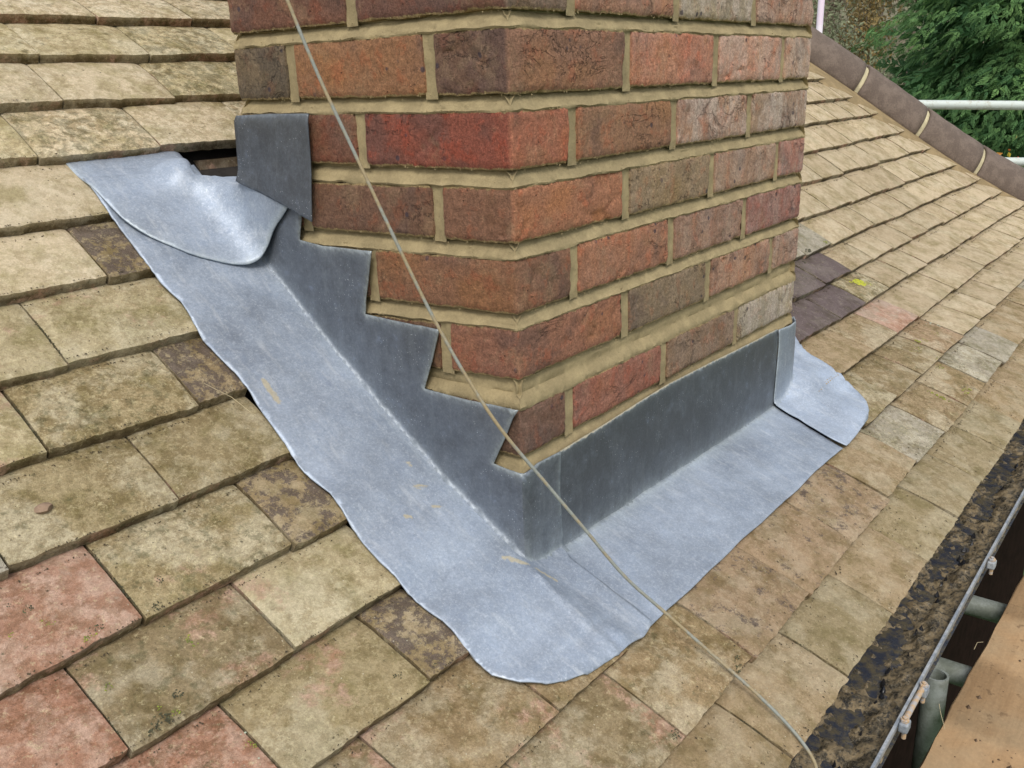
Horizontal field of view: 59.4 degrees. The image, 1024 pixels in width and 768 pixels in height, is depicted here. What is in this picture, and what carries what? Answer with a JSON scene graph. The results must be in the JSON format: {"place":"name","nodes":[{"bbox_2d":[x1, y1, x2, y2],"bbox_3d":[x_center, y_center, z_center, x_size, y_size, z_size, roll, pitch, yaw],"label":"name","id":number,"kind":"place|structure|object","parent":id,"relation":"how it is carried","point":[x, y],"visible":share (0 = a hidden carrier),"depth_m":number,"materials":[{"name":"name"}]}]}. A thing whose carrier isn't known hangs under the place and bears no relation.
{"place":"outdoors","nodes":[
{"label":"outdoors","id":0,"kind":"place"},
{"bbox_2d":[813,0,990,84],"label":"hill","id":1,"kind":"structure","parent":0,"point":[885,13],"depth_m":36.47,"materials":[{"name":"plant"}]},
{"bbox_2d":[812,0,846,29],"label":"hillside tree","id":2,"kind":"object","parent":1,"relation":"on","point":[827,11],"visible":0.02,"depth_m":28.54,"materials":[{"name":"green plant"}]},
{"bbox_2d":[813,0,888,39],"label":"hillside tree","id":3,"kind":"object","parent":1,"relation":"on","point":[829,19],"visible":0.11,"depth_m":31.35,"materials":[{"name":"green plant"}]},
{"bbox_2d":[811,0,891,71],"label":"hillside tree","id":4,"kind":"object","parent":1,"relation":"on","point":[828,6],"visible":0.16,"depth_m":22.89,"materials":[{"name":"grey plant"}]},
{"bbox_2d":[823,16,898,83],"bbox_3d":[7.977,-6.268,21.571,2.965,4.819,2.941,13,24,37],"label":"hillside tree","id":5,"kind":"object","parent":1,"relation":"on","point":[852,43],"visible":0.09,"depth_m":20.65,"materials":[{"name":"grey plant"}]},
{"bbox_2d":[837,0,902,69],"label":"hillside tree","id":6,"kind":"object","parent":1,"relation":"on","point":[868,17],"visible":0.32,"depth_m":22.48,"materials":[{"name":"green-brown leaves"},{"name":"twig bark"}]},
{"bbox_2d":[875,0,902,46],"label":"hillside tree","id":7,"kind":"object","parent":1,"relation":"on","point":[879,15],"visible":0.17,"depth_m":33.49,"materials":[{"name":"green plant"}]},
{"bbox_2d":[870,0,918,83],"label":"hillside tree","id":8,"kind":"object","parent":1,"relation":"on","point":[893,9],"visible":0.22,"depth_m":29.35,"materials":[{"name":"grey plant"}]},
{"label":"ground","id":9,"kind":"structure","parent":0,"visible":0},
{"bbox_2d":[816,0,824,32],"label":"pale pole","id":10,"kind":"object","parent":9,"relation":"on","point":[820,16],"visible":0.08,"depth_m":4.68,"materials":[{"name":"white plastic"}]},
{"bbox_2d":[850,0,1023,166],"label":"conifer tree","id":11,"kind":"object","parent":9,"relation":"on","point":[964,67],"visible":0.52,"depth_m":8.43,"materials":[{"name":"green plant"}]},
{"bbox_2d":[882,503,1023,767],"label":"house wall","id":12,"kind":"structure","parent":9,"relation":"on","point":[1000,583],"depth_m":3.65,"materials":[{"name":"black"}]},
{"bbox_2d":[0,0,1023,767],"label":"tiled roof","id":13,"kind":"structure","parent":12,"relation":"on","point":[84,80],"depth_m":0.99,"materials":[{"name":"tile"}]},
{"bbox_2d":[34,502,52,513],"bbox_3d":[-0.433,0.116,0.830,0.016,0.012,0.012,-11,21,-26],"label":"stone chip","id":14,"kind":"object","parent":13,"relation":"on","point":[44,508],"visible":1,"depth_m":0.83,"materials":[{"name":"beige stone"}]},
{"bbox_2d":[83,165,652,684],"bbox_3d":[-0.181,0.006,1.070,0.700,0.499,0.229,13,24,37],"label":"side flashing","id":15,"kind":"object","parent":13,"relation":"on","point":[455,529],"visible":0.96,"depth_m":1.05,"materials":[{"name":"grey metal"}]},
{"bbox_2d":[66,151,287,264],"bbox_3d":[-0.436,-0.249,1.210,0.306,0.150,0.242,-4,19,-5],"label":"saddle flashing","id":16,"kind":"object","parent":15,"relation":"on","point":[172,199],"visible":0.83,"depth_m":1.16,"materials":[{"name":"grey metal"}]},
{"bbox_2d":[1,241,970,752],"bbox_3d":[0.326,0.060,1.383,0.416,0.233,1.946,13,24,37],"label":"moss","id":17,"kind":"object","parent":13,"relation":"on","point":[198,643],"visible":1,"depth_m":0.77,"materials":[{"name":"green plant"}]},
{"bbox_2d":[0,83,1022,767],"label":"roof debris","id":18,"kind":"object","parent":13,"relation":"on","point":[330,523],"visible":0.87,"depth_m":0.96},
{"bbox_2d":[227,0,813,472],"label":"brick chimney","id":19,"kind":"object","parent":13,"relation":"on","point":[589,208],"visible":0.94,"depth_m":1.04,"materials":[{"name":"red brick"}]},
{"bbox_2d":[234,113,312,221],"bbox_3d":[-0.297,-0.270,1.114,0.149,0.127,0.010,13,24,37],"label":"cover flashing","id":20,"kind":"object","parent":19,"relation":"attached to","point":[273,157],"visible":1,"depth_m":1.10,"materials":[{"name":"grey metal"}]},
{"bbox_2d":[286,0,817,767],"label":"aerial cable","id":21,"kind":"object","parent":13,"relation":"attached to","point":[610,560],"visible":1,"depth_m":0.94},
{"bbox_2d":[204,383,979,727],"bbox_3d":[0.255,0.243,1.190,1.181,0.635,0.149,-8,20,-17],"label":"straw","id":22,"kind":"object","parent":13,"relation":"on","point":[254,415],"visible":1,"depth_m":1.00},
{"bbox_2d":[560,329,842,626],"bbox_3d":[0.299,0.089,1.263,0.134,0.192,0.674,13,24,37],"label":"apron flashing","id":23,"kind":"object","parent":13,"relation":"on","point":[672,493],"visible":1,"depth_m":1.24,"materials":[{"name":"grey metal"}]},
{"bbox_2d":[773,317,868,445],"bbox_3d":[0.506,-0.091,1.609,0.294,0.287,0.241,13,24,37],"label":"corner flashing","id":24,"kind":"object","parent":13,"relation":"attached to","point":[835,408],"visible":0.64,"depth_m":1.58,"materials":[{"name":"grey metal"}]},
{"bbox_2d":[849,279,872,285],"bbox_3d":[0.819,-0.237,2.107,0.075,0.019,0.033,-13,22,-30],"label":"yellow lichen","id":25,"kind":"object","parent":13,"relation":"on","point":[862,283],"visible":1,"depth_m":2.10},
{"bbox_2d":[919,100,1023,109],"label":"guard rail","id":26,"kind":"object","parent":13,"relation":"attached to","point":[972,105],"visible":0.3,"depth_m":3.81,"materials":[{"name":"white metal"}]},
{"bbox_2d":[1005,157,1023,165],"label":"guard rail","id":27,"kind":"object","parent":13,"relation":"attached to","point":[1019,161],"visible":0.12,"depth_m":3.89,"materials":[{"name":"white metal"}]},
{"bbox_2d":[788,419,1023,767],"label":"eaves gutter","id":28,"kind":"object","parent":12,"relation":"attached to","point":[865,721],"visible":0.8,"depth_m":1.28,"materials":[{"name":"grey paint"}]},
{"bbox_2d":[935,657,971,686],"bbox_3d":[0.955,0.537,1.399,0.638,0.038,0.038,12,23,35],"label":"scaffold tube","id":29,"kind":"object","parent":12,"relation":"attached to","point":[957,672],"visible":0.2,"depth_m":1.53,"materials":[{"name":"grey metal"}]},
{"bbox_2d":[911,668,948,767],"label":"scaffold standard","id":30,"kind":"object","parent":29,"relation":"attached to","point":[929,722],"visible":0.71,"depth_m":1.44,"materials":[{"name":"grey metal"}]},
{"bbox_2d":[919,604,1023,767],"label":"scaffold board","id":31,"kind":"object","parent":29,"relation":"on","point":[1000,715],"visible":1,"depth_m":1.38,"materials":[{"name":"beige wood"}]},
{"bbox_2d":[940,660,1020,767],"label":"mud crumbs","id":32,"kind":"object","parent":31,"relation":"on","point":[969,707],"visible":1,"depth_m":1.37,"materials":[{"name":"brown soil"}]},
{"bbox_2d":[964,595,1006,622],"bbox_3d":[1.109,0.476,1.584,0.638,0.040,0.040,12,23,36],"label":"scaffold tube","id":33,"kind":"object","parent":12,"relation":"attached to","point":[985,609],"visible":0.35,"depth_m":1.72,"materials":[{"name":"grey metal"}]},
{"bbox_2d":[1008,575,1023,607],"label":"scaffold board","id":34,"kind":"object","parent":33,"relation":"on","point":[1017,598],"visible":0.91,"depth_m":1.68,"materials":[{"name":"beige wood"}]}
]}

